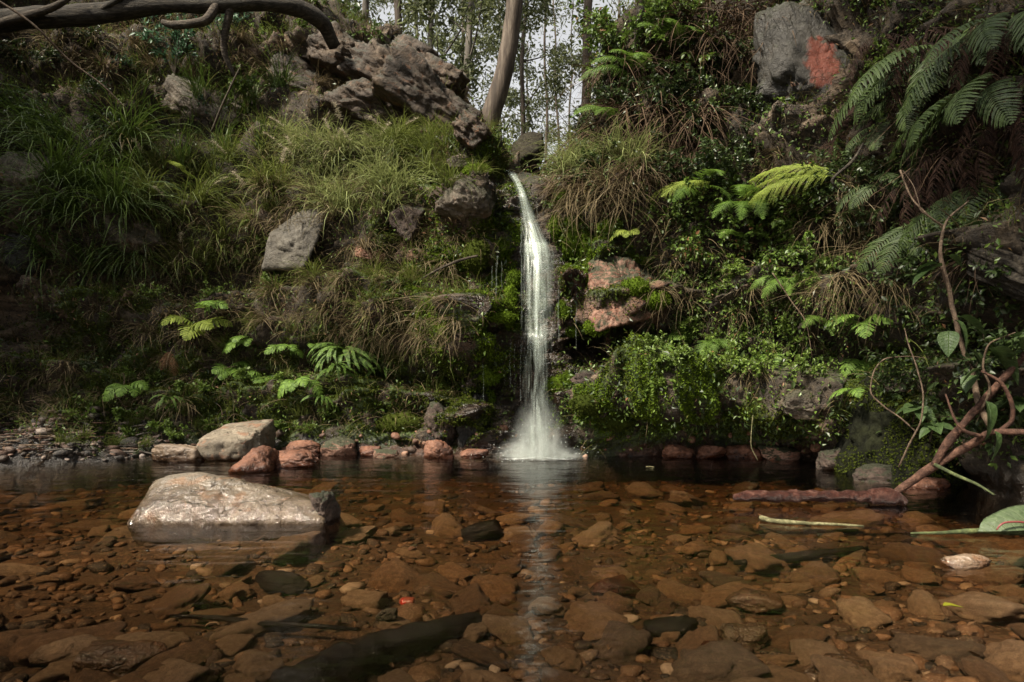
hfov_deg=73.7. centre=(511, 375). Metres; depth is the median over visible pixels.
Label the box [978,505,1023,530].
fallen leaf
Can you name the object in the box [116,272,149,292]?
grass tuft
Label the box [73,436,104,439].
twig
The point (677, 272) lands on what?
creeper
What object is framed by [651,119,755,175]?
hanging roots
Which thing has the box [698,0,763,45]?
hanging roots
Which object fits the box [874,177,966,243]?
fern
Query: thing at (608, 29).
creeper
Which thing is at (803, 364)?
creeper
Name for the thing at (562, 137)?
grass tuft
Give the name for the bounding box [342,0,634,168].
sky
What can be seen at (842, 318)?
fern
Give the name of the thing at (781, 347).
dry grass tuft
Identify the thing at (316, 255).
grass tuft
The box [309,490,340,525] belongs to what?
rock
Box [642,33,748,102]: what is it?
hanging roots
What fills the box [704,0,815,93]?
hanging roots
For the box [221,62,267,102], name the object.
shrub
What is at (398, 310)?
grass tuft
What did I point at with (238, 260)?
grass tuft
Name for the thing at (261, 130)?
grass tuft
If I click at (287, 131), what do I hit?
grass tuft
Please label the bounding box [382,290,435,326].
dry grass tuft
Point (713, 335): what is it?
creeper
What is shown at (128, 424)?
grass tuft
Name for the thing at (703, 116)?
hanging roots
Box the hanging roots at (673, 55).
[614,35,695,86]
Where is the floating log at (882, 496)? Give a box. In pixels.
[733,487,907,505]
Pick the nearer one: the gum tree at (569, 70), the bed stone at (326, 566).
the bed stone at (326, 566)
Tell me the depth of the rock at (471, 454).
6.11 m
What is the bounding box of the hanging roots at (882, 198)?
[819,178,921,247]
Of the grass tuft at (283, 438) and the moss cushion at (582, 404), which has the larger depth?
the grass tuft at (283, 438)
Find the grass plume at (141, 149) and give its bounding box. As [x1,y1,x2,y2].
[130,138,153,178]
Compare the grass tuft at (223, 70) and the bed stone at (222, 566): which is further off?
the grass tuft at (223, 70)
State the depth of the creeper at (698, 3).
7.05 m
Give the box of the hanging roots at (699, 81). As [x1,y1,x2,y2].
[671,67,737,115]
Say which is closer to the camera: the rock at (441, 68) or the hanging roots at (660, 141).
the hanging roots at (660, 141)
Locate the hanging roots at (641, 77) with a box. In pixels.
[585,50,691,109]
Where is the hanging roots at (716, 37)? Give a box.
[666,11,765,89]
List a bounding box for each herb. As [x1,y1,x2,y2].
[38,340,63,355]
[62,406,96,422]
[68,354,100,373]
[72,390,107,406]
[103,338,124,353]
[108,290,119,300]
[112,406,135,421]
[114,365,138,382]
[114,385,137,402]
[120,423,139,436]
[135,281,168,298]
[135,404,163,416]
[144,371,163,385]
[145,417,173,433]
[162,396,193,414]
[162,423,188,441]
[173,379,194,393]
[180,262,211,279]
[191,377,218,394]
[197,280,229,301]
[197,418,216,432]
[218,335,229,350]
[220,419,239,425]
[229,254,248,271]
[235,366,250,381]
[237,390,247,403]
[261,271,279,286]
[266,401,285,411]
[273,371,284,384]
[274,419,291,431]
[287,371,312,386]
[293,420,317,436]
[316,407,344,421]
[325,373,347,386]
[433,328,453,343]
[643,386,652,395]
[647,376,670,395]
[664,356,674,373]
[670,377,689,399]
[698,357,706,371]
[742,79,757,96]
[778,97,789,110]
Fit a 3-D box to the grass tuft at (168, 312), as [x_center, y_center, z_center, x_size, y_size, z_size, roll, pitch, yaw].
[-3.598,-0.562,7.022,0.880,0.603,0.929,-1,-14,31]
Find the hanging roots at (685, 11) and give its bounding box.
[615,0,746,72]
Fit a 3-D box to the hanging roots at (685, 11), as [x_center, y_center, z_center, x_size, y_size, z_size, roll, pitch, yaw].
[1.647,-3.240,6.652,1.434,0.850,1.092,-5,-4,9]
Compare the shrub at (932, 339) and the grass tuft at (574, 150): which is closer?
the shrub at (932, 339)
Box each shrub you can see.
[0,38,26,67]
[0,87,40,113]
[4,97,66,126]
[30,40,66,66]
[72,25,100,43]
[80,71,112,96]
[81,101,132,140]
[99,51,132,70]
[128,12,210,74]
[196,93,224,116]
[214,11,250,30]
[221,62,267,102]
[244,19,271,34]
[294,18,309,30]
[312,0,326,6]
[346,30,364,41]
[361,18,389,43]
[537,155,557,175]
[541,195,560,209]
[548,223,573,251]
[558,157,599,193]
[560,214,593,232]
[566,87,605,140]
[568,132,620,173]
[570,125,604,148]
[577,143,603,175]
[585,59,619,103]
[591,73,641,117]
[596,217,629,249]
[600,114,638,138]
[603,155,645,175]
[624,167,664,190]
[626,121,664,152]
[627,181,658,215]
[631,62,695,102]
[633,146,699,185]
[635,82,702,123]
[643,330,668,349]
[658,60,715,106]
[663,96,708,137]
[668,128,731,184]
[668,321,694,341]
[672,336,694,358]
[675,35,699,61]
[677,107,725,144]
[678,114,725,149]
[679,151,744,190]
[686,48,735,88]
[696,24,734,69]
[696,138,760,190]
[702,78,756,115]
[718,120,762,155]
[726,84,771,116]
[729,36,754,75]
[782,167,843,206]
[794,140,855,193]
[806,182,845,220]
[823,208,869,246]
[826,154,891,197]
[842,171,913,244]
[857,341,943,406]
[860,154,908,188]
[862,244,923,287]
[863,33,916,76]
[865,0,886,15]
[880,292,942,346]
[898,63,916,97]
[902,387,949,420]
[915,306,976,352]
[924,382,1009,461]
[938,259,1012,322]
[941,318,1023,392]
[959,390,1023,428]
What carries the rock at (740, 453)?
on the hillside
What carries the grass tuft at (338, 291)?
on the hillside
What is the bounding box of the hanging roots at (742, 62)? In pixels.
[707,38,757,92]
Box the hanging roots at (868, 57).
[838,32,900,108]
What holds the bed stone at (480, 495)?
on the pool bed at (575, 567)
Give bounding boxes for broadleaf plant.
[896,403,937,423]
[908,422,953,441]
[994,395,1023,425]
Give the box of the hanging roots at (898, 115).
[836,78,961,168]
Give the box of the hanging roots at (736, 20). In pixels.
[696,0,775,65]
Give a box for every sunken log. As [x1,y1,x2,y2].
[169,614,358,630]
[268,612,481,681]
[733,546,864,564]
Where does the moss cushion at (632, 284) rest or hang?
on the hillside
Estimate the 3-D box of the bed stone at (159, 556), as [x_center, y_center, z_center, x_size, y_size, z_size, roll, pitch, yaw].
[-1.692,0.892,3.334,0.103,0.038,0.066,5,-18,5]
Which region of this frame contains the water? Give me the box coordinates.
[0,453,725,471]
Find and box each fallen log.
[0,0,339,76]
[964,243,1023,302]
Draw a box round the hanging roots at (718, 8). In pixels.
[662,0,777,47]
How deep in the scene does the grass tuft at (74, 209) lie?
6.95 m
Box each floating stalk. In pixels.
[759,515,863,526]
[910,528,1023,535]
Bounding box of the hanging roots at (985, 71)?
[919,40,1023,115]
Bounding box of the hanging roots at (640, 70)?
[585,37,695,103]
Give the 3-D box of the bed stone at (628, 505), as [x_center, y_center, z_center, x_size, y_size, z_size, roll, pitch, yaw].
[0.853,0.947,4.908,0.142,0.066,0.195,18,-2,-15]
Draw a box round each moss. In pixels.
[0,131,971,459]
[374,132,757,443]
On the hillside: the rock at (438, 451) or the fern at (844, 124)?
the fern at (844, 124)
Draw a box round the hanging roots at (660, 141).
[625,118,695,175]
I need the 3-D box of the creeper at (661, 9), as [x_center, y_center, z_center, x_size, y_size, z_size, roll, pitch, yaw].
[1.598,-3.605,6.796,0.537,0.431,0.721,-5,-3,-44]
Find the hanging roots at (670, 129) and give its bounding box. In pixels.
[621,106,721,172]
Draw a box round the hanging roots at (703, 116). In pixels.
[635,94,775,167]
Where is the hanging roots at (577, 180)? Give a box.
[537,156,619,210]
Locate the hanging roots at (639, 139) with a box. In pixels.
[585,117,688,159]
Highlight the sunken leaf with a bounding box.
[943,602,964,608]
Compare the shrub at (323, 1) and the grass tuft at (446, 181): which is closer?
the grass tuft at (446, 181)
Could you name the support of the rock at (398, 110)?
on the hillside
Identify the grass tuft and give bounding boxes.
[0,39,47,73]
[0,61,105,193]
[0,75,106,162]
[0,107,86,232]
[0,112,142,208]
[0,134,118,261]
[0,138,118,232]
[0,181,108,306]
[0,317,42,343]
[0,363,39,393]
[0,379,62,416]
[2,266,59,306]
[9,242,61,268]
[13,28,101,72]
[13,126,193,250]
[13,364,46,393]
[14,137,157,233]
[15,208,153,292]
[25,74,197,176]
[27,387,71,410]
[31,251,87,285]
[32,345,101,385]
[36,368,79,399]
[37,104,149,185]
[40,40,94,79]
[40,402,77,417]
[48,424,84,446]
[58,33,135,89]
[59,27,126,61]
[59,291,114,324]
[60,211,197,298]
[63,373,75,383]
[67,375,116,415]
[70,253,98,279]
[71,422,99,440]
[74,392,98,408]
[75,312,136,353]
[79,241,137,276]
[90,269,131,288]
[90,291,139,314]
[90,390,118,408]
[93,187,185,244]
[95,19,169,57]
[96,150,163,186]
[100,431,130,445]
[101,122,176,174]
[108,248,140,282]
[109,149,184,213]
[110,127,175,166]
[111,63,161,103]
[111,305,163,358]
[111,392,146,415]
[112,35,166,74]
[113,203,203,265]
[114,227,171,258]
[115,37,173,79]
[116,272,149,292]
[116,286,192,344]
[117,19,157,25]
[117,265,191,302]
[118,92,175,130]
[120,171,178,220]
[120,185,177,219]
[123,252,177,283]
[123,363,149,380]
[125,318,177,344]
[125,411,145,427]
[126,145,184,188]
[130,229,229,291]
[132,433,157,447]
[134,394,168,418]
[134,400,163,428]
[139,205,193,241]
[139,348,184,374]
[142,243,200,284]
[144,13,215,48]
[144,50,206,85]
[144,391,203,427]
[146,253,198,289]
[148,233,208,272]
[150,116,213,170]
[152,320,225,367]
[153,170,223,230]
[155,51,218,81]
[160,197,219,237]
[161,162,245,214]
[162,232,247,277]
[163,229,228,284]
[163,292,212,330]
[163,367,214,393]
[164,126,213,177]
[167,272,194,296]
[171,46,250,99]
[171,76,220,128]
[173,229,250,278]
[173,378,195,393]
[175,143,240,196]
[175,400,192,414]
[176,209,248,272]
[178,260,228,299]
[178,286,248,329]
[184,273,225,298]
[185,415,204,429]
[186,177,250,217]
[186,327,221,357]
[187,166,233,197]
[188,219,259,266]
[191,149,223,187]
[193,108,241,159]
[196,74,260,110]
[198,122,257,164]
[198,328,234,360]
[200,47,245,88]
[202,226,264,272]
[206,182,280,239]
[207,187,248,217]
[207,226,263,276]
[208,348,255,365]
[211,43,257,70]
[213,19,264,60]
[213,296,235,335]
[215,246,257,276]
[218,146,261,191]
[218,150,289,203]
[219,73,259,127]
[219,164,296,211]
[219,297,280,340]
[222,199,288,248]
[223,178,293,219]
[223,306,262,339]
[224,394,232,411]
[225,38,283,78]
[226,58,272,112]
[226,114,292,167]
[234,224,265,256]
[235,255,286,284]
[237,151,309,200]
[238,273,288,314]
[241,103,291,150]
[242,200,300,235]
[244,33,316,93]
[245,271,292,306]
[246,134,294,175]
[246,223,269,262]
[247,244,284,286]
[248,101,310,140]
[252,337,290,377]
[257,115,320,158]
[257,144,302,177]
[261,127,310,172]
[263,185,319,231]
[265,271,291,283]
[269,127,329,169]
[269,303,314,342]
[270,33,302,62]
[271,367,294,379]
[272,295,318,339]
[273,139,341,180]
[274,159,349,220]
[274,249,333,308]
[276,430,289,445]
[277,109,357,160]
[277,165,330,209]
[278,212,332,252]
[281,146,335,189]
[281,251,342,294]
[282,395,313,418]
[289,167,367,231]
[290,293,342,337]
[291,111,373,168]
[291,128,365,179]
[293,184,352,236]
[294,295,331,339]
[295,152,384,219]
[295,417,320,433]
[299,316,358,346]
[300,60,337,95]
[304,148,359,186]
[304,273,364,320]
[304,331,345,357]
[307,239,336,266]
[308,116,376,166]
[311,70,340,91]
[312,399,341,415]
[313,164,365,193]
[313,261,358,297]
[318,346,364,375]
[319,297,390,364]
[320,140,369,188]
[320,267,351,296]
[322,373,352,383]
[324,120,402,170]
[325,124,404,182]
[325,295,363,327]
[325,412,345,427]
[326,169,402,210]
[327,286,374,329]
[328,238,364,265]
[328,310,369,345]
[333,135,420,210]
[334,224,397,265]
[338,129,393,178]
[340,171,422,220]
[340,333,394,370]
[342,144,452,219]
[347,330,410,366]
[348,102,400,138]
[349,245,402,266]
[351,118,399,163]
[352,291,403,321]
[353,246,393,284]
[355,108,441,173]
[355,300,407,335]
[357,312,406,352]
[358,260,422,303]
[359,122,418,174]
[363,134,419,180]
[363,144,411,179]
[364,127,411,163]
[366,125,424,173]
[367,111,417,168]
[368,111,420,141]
[371,322,413,364]
[378,106,451,159]
[380,259,435,288]
[380,286,415,327]
[381,145,418,181]
[381,235,434,268]
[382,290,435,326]
[382,314,427,342]
[383,339,435,377]
[386,342,429,378]
[388,121,446,181]
[390,264,450,286]
[391,285,489,329]
[392,320,445,369]
[404,251,451,271]
[407,310,483,350]
[407,347,454,381]
[408,105,473,167]
[410,322,471,363]
[414,142,483,202]
[414,253,472,291]
[422,270,466,292]
[426,151,453,174]
[436,236,467,261]
[463,155,503,174]
[488,160,504,177]
[503,146,515,164]
[507,150,596,213]
[519,172,683,253]
[523,173,606,231]
[524,127,591,196]
[526,170,602,239]
[529,183,602,238]
[533,159,626,238]
[535,130,569,173]
[535,141,669,232]
[540,105,577,163]
[542,177,669,246]
[551,113,597,163]
[551,127,608,178]
[551,139,671,214]
[554,178,664,240]
[557,135,627,189]
[569,113,664,170]
[578,109,688,186]
[581,166,674,233]
[594,150,674,204]
[626,282,703,324]
[630,216,676,254]
[631,307,685,333]
[634,244,713,284]
[643,201,690,263]
[645,267,687,278]
[660,283,721,330]
[667,232,757,283]
[673,275,727,321]
[696,300,764,340]
[719,278,792,315]
[719,358,781,411]
[737,151,796,185]
[743,129,792,176]
[758,340,805,357]
[760,177,809,223]
[760,281,866,332]
[761,150,833,190]
[769,168,808,207]
[771,266,839,317]
[774,259,828,287]
[780,214,863,268]
[783,203,849,255]
[786,332,829,357]
[787,255,889,331]
[793,202,887,269]
[799,204,881,259]
[799,238,858,272]
[800,124,867,173]
[802,231,886,268]
[807,273,881,336]
[809,219,916,285]
[810,161,881,225]
[813,243,846,270]
[817,210,873,255]
[832,268,926,325]
[838,217,912,264]
[842,209,912,259]
[842,280,928,340]
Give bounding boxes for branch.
[0,1,127,110]
[211,66,240,131]
[418,255,477,281]
[772,273,812,357]
[831,142,864,191]
[894,351,1023,494]
[899,170,941,228]
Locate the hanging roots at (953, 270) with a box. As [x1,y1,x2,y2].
[901,247,1005,324]
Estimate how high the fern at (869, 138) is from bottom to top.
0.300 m
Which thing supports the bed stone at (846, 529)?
on the pool bed at (575, 567)
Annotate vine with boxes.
[669,295,690,346]
[694,333,716,359]
[711,344,726,357]
[712,297,749,355]
[746,306,774,357]
[750,408,757,460]
[758,293,791,361]
[781,303,802,362]
[791,345,812,367]
[814,277,860,352]
[818,344,835,369]
[870,356,923,430]
[898,328,923,467]
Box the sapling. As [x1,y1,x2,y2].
[903,171,1023,460]
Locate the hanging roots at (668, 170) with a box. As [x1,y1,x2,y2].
[635,152,696,200]
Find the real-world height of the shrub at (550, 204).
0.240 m
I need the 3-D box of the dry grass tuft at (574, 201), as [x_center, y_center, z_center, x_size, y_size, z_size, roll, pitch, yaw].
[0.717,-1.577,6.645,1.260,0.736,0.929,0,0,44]
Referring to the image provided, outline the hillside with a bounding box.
[0,0,1023,536]
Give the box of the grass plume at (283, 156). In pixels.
[280,147,286,177]
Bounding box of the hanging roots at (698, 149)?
[653,133,738,182]
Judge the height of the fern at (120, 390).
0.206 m
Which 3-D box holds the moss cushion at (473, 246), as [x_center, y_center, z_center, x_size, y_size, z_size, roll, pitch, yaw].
[-0.341,-1.136,6.527,0.323,0.401,0.282,0,0,0]
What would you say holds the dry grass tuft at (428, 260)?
on the hillside
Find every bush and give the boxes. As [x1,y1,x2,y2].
[339,0,382,26]
[495,123,507,140]
[496,127,516,151]
[531,156,555,176]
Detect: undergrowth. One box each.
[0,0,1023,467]
[0,0,1023,472]
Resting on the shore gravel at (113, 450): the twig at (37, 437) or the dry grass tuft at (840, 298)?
the twig at (37, 437)
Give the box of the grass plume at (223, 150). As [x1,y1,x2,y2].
[210,141,239,180]
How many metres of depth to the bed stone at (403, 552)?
3.46 m
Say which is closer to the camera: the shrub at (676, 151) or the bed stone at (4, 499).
the bed stone at (4, 499)
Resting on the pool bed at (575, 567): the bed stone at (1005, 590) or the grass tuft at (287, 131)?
the bed stone at (1005, 590)
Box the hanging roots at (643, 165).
[581,150,691,218]
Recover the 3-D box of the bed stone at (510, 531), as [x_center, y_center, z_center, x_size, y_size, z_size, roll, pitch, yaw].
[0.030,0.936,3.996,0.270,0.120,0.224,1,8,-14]
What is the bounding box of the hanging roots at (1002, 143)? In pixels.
[928,115,1022,182]
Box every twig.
[0,434,26,435]
[0,436,16,438]
[3,440,20,442]
[15,448,45,450]
[16,433,32,440]
[19,437,47,438]
[19,444,49,445]
[21,427,54,430]
[29,435,56,437]
[42,448,71,451]
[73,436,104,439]
[74,422,105,425]
[116,445,137,446]
[123,451,151,453]
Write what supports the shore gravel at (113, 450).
on the hillside
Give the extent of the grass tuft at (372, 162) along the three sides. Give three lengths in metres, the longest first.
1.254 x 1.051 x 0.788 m
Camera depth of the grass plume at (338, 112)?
7.37 m
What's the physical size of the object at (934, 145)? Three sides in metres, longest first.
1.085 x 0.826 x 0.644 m
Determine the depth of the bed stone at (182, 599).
2.70 m
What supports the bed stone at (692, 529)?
on the pool bed at (575, 567)
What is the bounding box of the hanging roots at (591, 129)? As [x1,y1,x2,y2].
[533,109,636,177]
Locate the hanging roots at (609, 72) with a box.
[556,24,676,115]
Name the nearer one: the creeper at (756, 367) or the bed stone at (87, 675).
the bed stone at (87, 675)
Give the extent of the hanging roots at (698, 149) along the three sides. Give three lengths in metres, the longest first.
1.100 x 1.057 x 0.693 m
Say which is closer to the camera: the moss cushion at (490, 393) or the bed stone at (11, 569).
the bed stone at (11, 569)
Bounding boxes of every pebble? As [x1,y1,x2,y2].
[375,608,397,620]
[408,544,417,550]
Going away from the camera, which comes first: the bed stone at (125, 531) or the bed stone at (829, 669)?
the bed stone at (829, 669)
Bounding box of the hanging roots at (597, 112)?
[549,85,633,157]
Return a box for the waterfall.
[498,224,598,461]
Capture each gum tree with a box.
[344,0,486,100]
[350,0,413,35]
[351,0,558,118]
[369,0,490,97]
[392,0,546,127]
[423,0,558,168]
[447,0,570,173]
[478,30,553,165]
[482,0,522,132]
[489,0,592,124]
[496,0,582,167]
[527,0,578,165]
[537,0,580,149]
[538,0,613,80]
[541,0,598,152]
[572,0,634,113]
[609,0,633,16]
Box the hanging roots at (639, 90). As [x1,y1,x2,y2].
[603,77,691,122]
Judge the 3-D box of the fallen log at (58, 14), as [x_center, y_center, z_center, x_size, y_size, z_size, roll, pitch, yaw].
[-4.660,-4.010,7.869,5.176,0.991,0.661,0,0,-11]
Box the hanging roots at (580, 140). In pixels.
[550,129,602,161]
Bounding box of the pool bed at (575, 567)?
[0,475,1023,681]
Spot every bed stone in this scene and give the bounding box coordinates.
[0,489,21,494]
[0,494,18,503]
[0,507,17,515]
[0,530,20,541]
[0,550,13,560]
[0,563,44,578]
[0,589,10,596]
[0,612,4,623]
[0,627,46,656]
[3,525,17,531]
[8,493,38,508]
[8,621,127,666]
[21,611,59,623]
[28,634,104,664]
[28,660,73,681]
[29,575,62,583]
[33,533,47,539]
[33,591,52,599]
[37,495,63,501]
[37,510,52,517]
[37,543,59,549]
[54,497,103,510]
[62,519,115,531]
[69,667,120,681]
[72,639,167,676]
[79,572,112,584]
[87,524,108,537]
[88,537,118,552]
[100,513,118,519]
[100,526,131,539]
[111,575,159,591]
[115,631,190,649]
[116,671,146,681]
[118,508,136,520]
[128,490,142,497]
[128,501,140,508]
[131,591,162,599]
[135,638,219,677]
[142,658,217,681]
[150,582,211,619]
[150,621,180,631]
[153,553,174,559]
[190,608,246,623]
[209,553,249,575]
[209,599,313,640]
[215,634,254,657]
[217,581,254,601]
[223,673,255,681]
[232,649,283,681]
[252,536,263,541]
[255,570,309,593]
[260,595,286,607]
[268,531,325,563]
[290,488,310,494]
[300,614,340,632]
[306,575,324,588]
[308,482,339,496]
[322,561,344,571]
[330,526,377,542]
[340,512,364,527]
[341,589,389,611]
[344,489,360,493]
[346,497,366,502]
[362,504,384,511]
[367,557,420,592]
[375,555,384,561]
[377,615,410,629]
[378,668,415,681]
[382,521,413,530]
[385,525,401,535]
[391,508,412,522]
[394,547,424,558]
[398,536,413,541]
[410,487,423,493]
[411,503,423,508]
[413,572,463,599]
[421,500,445,513]
[430,513,464,537]
[437,562,476,581]
[449,583,490,615]
[449,638,510,670]
[456,622,488,641]
[460,519,503,541]
[460,669,513,681]
[463,545,479,552]
[467,504,479,508]
[470,574,517,601]
[474,493,488,497]
[476,505,504,515]
[482,614,533,643]
[485,603,518,616]
[491,556,521,576]
[496,512,537,525]
[498,525,538,540]
[507,533,537,549]
[518,500,538,506]
[528,597,567,616]
[529,490,556,497]
[531,549,560,562]
[536,519,563,536]
[540,646,581,672]
[542,667,592,681]
[552,513,588,529]
[555,541,577,551]
[564,601,628,641]
[567,586,588,597]
[571,521,621,547]
[573,481,605,492]
[581,491,619,501]
[589,574,639,597]
[591,566,632,578]
[593,620,652,664]
[595,512,610,521]
[598,591,632,614]
[615,521,631,529]
[621,501,641,510]
[625,482,663,498]
[629,546,646,557]
[635,586,666,605]
[642,615,698,637]
[645,569,664,576]
[652,614,680,643]
[654,517,670,521]
[654,598,675,614]
[654,676,678,681]
[655,502,686,516]
[656,578,702,603]
[658,484,686,493]
[666,534,691,544]
[668,490,706,506]
[670,639,770,681]
[675,625,718,658]
[678,540,714,555]
[679,525,710,534]
[687,605,744,629]
[693,494,706,497]
[698,571,749,586]
[700,581,770,608]
[701,640,763,662]
[709,549,726,565]
[712,533,751,543]
[718,524,759,535]
[720,623,767,650]
[721,677,768,681]
[724,543,791,575]
[725,587,783,613]
[728,502,752,513]
[732,482,759,491]
[754,508,788,518]
[756,654,797,666]
[760,523,786,531]
[761,665,813,681]
[764,532,783,538]
[766,625,828,648]
[771,536,795,549]
[771,582,813,593]
[779,578,790,582]
[781,595,811,607]
[785,545,822,566]
[788,561,840,587]
[789,638,840,665]
[794,614,833,625]
[802,653,873,681]
[804,516,865,532]
[810,654,880,681]
[812,504,839,512]
[821,509,884,528]
[822,532,844,541]
[833,503,851,507]
[836,596,895,629]
[840,550,867,564]
[847,541,867,547]
[851,566,906,585]
[855,650,921,681]
[859,582,884,595]
[868,634,878,641]
[873,599,900,608]
[877,542,949,567]
[878,534,912,543]
[888,634,985,663]
[899,511,949,531]
[899,565,942,585]
[903,561,934,570]
[907,589,945,619]
[916,524,974,547]
[925,512,939,519]
[935,622,954,631]
[938,591,1023,623]
[947,590,964,595]
[949,541,1007,557]
[955,564,1023,586]
[957,655,1010,681]
[973,536,1023,550]
[983,584,1023,597]
[983,639,1023,681]
[988,621,1020,630]
[997,549,1023,567]
[1004,596,1019,602]
[1009,623,1023,640]
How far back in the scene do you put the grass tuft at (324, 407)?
6.58 m
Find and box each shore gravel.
[0,405,166,461]
[165,425,820,458]
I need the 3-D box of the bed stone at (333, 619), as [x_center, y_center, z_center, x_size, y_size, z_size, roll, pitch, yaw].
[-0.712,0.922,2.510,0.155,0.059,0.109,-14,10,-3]
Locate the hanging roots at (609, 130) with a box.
[564,113,650,158]
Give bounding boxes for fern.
[102,380,148,401]
[149,394,185,412]
[158,352,177,375]
[160,315,232,340]
[167,160,198,183]
[195,300,227,316]
[211,361,249,379]
[222,335,251,353]
[245,370,275,385]
[264,344,303,358]
[277,375,322,398]
[300,394,338,411]
[307,342,380,380]
[308,342,322,347]
[315,361,359,382]
[363,364,398,380]
[571,104,618,124]
[578,49,652,80]
[609,229,639,241]
[637,18,716,49]
[643,332,679,350]
[650,179,715,200]
[672,169,737,201]
[694,338,737,355]
[712,184,769,219]
[718,229,769,240]
[740,164,844,204]
[746,275,820,297]
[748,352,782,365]
[801,314,865,335]
[814,135,857,163]
[824,313,892,338]
[826,104,877,145]
[828,47,902,141]
[829,387,863,400]
[836,172,922,212]
[839,358,877,379]
[843,118,913,163]
[847,33,911,88]
[848,27,1023,124]
[853,70,980,130]
[855,218,958,273]
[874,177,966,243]
[882,22,994,123]
[888,73,1023,180]
[898,180,1008,250]
[901,11,1023,117]
[905,144,1004,216]
[908,45,1023,148]
[915,15,1023,122]
[941,126,1023,217]
[957,73,1023,185]
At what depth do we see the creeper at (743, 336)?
6.12 m
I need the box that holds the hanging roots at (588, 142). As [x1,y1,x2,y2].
[535,132,633,167]
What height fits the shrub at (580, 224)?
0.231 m
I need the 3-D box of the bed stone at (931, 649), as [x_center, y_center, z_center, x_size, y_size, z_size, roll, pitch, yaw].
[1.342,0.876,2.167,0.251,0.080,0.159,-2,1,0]
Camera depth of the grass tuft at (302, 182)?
7.18 m
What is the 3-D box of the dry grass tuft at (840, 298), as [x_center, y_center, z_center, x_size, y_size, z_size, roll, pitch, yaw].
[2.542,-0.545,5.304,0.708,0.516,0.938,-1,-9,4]
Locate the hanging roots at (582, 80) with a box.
[560,64,601,103]
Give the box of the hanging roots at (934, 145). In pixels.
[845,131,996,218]
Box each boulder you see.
[127,472,345,545]
[509,131,544,172]
[833,359,964,507]
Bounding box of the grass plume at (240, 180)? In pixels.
[231,171,257,213]
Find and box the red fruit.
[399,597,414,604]
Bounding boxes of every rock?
[0,151,54,194]
[0,232,50,280]
[101,215,166,255]
[118,300,146,327]
[151,444,204,469]
[162,73,243,132]
[196,419,275,462]
[228,445,285,485]
[262,207,324,270]
[266,48,332,92]
[276,450,319,470]
[286,440,319,458]
[301,21,360,68]
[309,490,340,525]
[319,436,357,460]
[321,77,397,128]
[324,38,390,82]
[355,246,386,263]
[359,446,380,458]
[371,42,461,132]
[373,449,398,458]
[383,101,421,132]
[388,34,439,57]
[389,205,426,242]
[423,439,453,462]
[424,401,456,444]
[425,52,469,99]
[431,87,485,134]
[435,174,494,219]
[446,154,468,169]
[452,109,491,150]
[455,390,489,447]
[460,449,488,459]
[513,172,545,183]
[570,370,594,383]
[588,255,659,331]
[661,444,693,461]
[694,445,725,460]
[726,444,762,462]
[752,0,857,109]
[758,445,800,464]
[781,389,821,419]
[816,448,840,471]
[852,463,891,490]
[901,477,950,498]
[940,553,991,570]
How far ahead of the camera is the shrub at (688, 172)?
6.30 m
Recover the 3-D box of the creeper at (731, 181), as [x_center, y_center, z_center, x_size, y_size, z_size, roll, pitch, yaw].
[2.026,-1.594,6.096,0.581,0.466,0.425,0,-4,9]
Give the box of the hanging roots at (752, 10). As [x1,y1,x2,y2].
[718,0,773,38]
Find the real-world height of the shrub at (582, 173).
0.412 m
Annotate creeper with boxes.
[562,0,627,57]
[581,7,628,68]
[581,22,630,87]
[618,0,669,52]
[619,27,678,88]
[627,25,692,60]
[638,0,689,15]
[638,341,687,370]
[639,0,687,17]
[641,321,662,334]
[643,176,704,239]
[644,252,660,275]
[645,9,717,46]
[648,0,701,35]
[659,205,711,250]
[662,268,702,294]
[663,256,691,278]
[667,230,715,280]
[668,177,728,213]
[672,322,702,345]
[673,0,711,11]
[675,321,726,356]
[677,309,706,337]
[681,36,736,76]
[685,297,705,321]
[686,191,733,236]
[697,260,728,287]
[699,339,755,378]
[702,275,738,305]
[703,319,756,350]
[706,168,767,221]
[712,216,748,252]
[715,249,740,273]
[720,253,748,279]
[720,341,782,382]
[724,180,796,224]
[724,306,740,325]
[730,208,779,248]
[730,222,774,260]
[733,297,758,314]
[746,295,792,321]
[747,253,802,287]
[751,326,810,362]
[753,209,804,254]
[756,306,772,328]
[757,184,819,220]
[757,204,801,223]
[757,209,790,241]
[758,230,820,270]
[764,256,795,288]
[767,172,830,218]
[768,195,857,248]
[772,161,829,202]
[774,286,813,312]
[775,310,810,341]
[780,235,842,291]
[781,229,847,258]
[783,347,838,377]
[785,263,834,294]
[788,334,836,355]
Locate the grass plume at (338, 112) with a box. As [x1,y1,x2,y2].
[334,101,344,134]
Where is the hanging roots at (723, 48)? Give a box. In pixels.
[678,17,770,90]
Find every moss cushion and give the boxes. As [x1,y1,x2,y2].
[375,410,423,432]
[423,375,452,389]
[461,236,491,276]
[462,163,492,174]
[471,364,504,386]
[483,390,495,402]
[487,310,518,323]
[503,284,517,303]
[505,269,521,288]
[541,375,570,391]
[546,212,562,240]
[552,188,573,207]
[555,299,570,319]
[556,214,582,263]
[559,370,574,385]
[564,318,579,337]
[569,391,605,416]
[576,229,594,261]
[580,319,609,337]
[592,410,637,432]
[593,216,622,239]
[619,276,650,296]
[633,255,646,265]
[642,289,671,310]

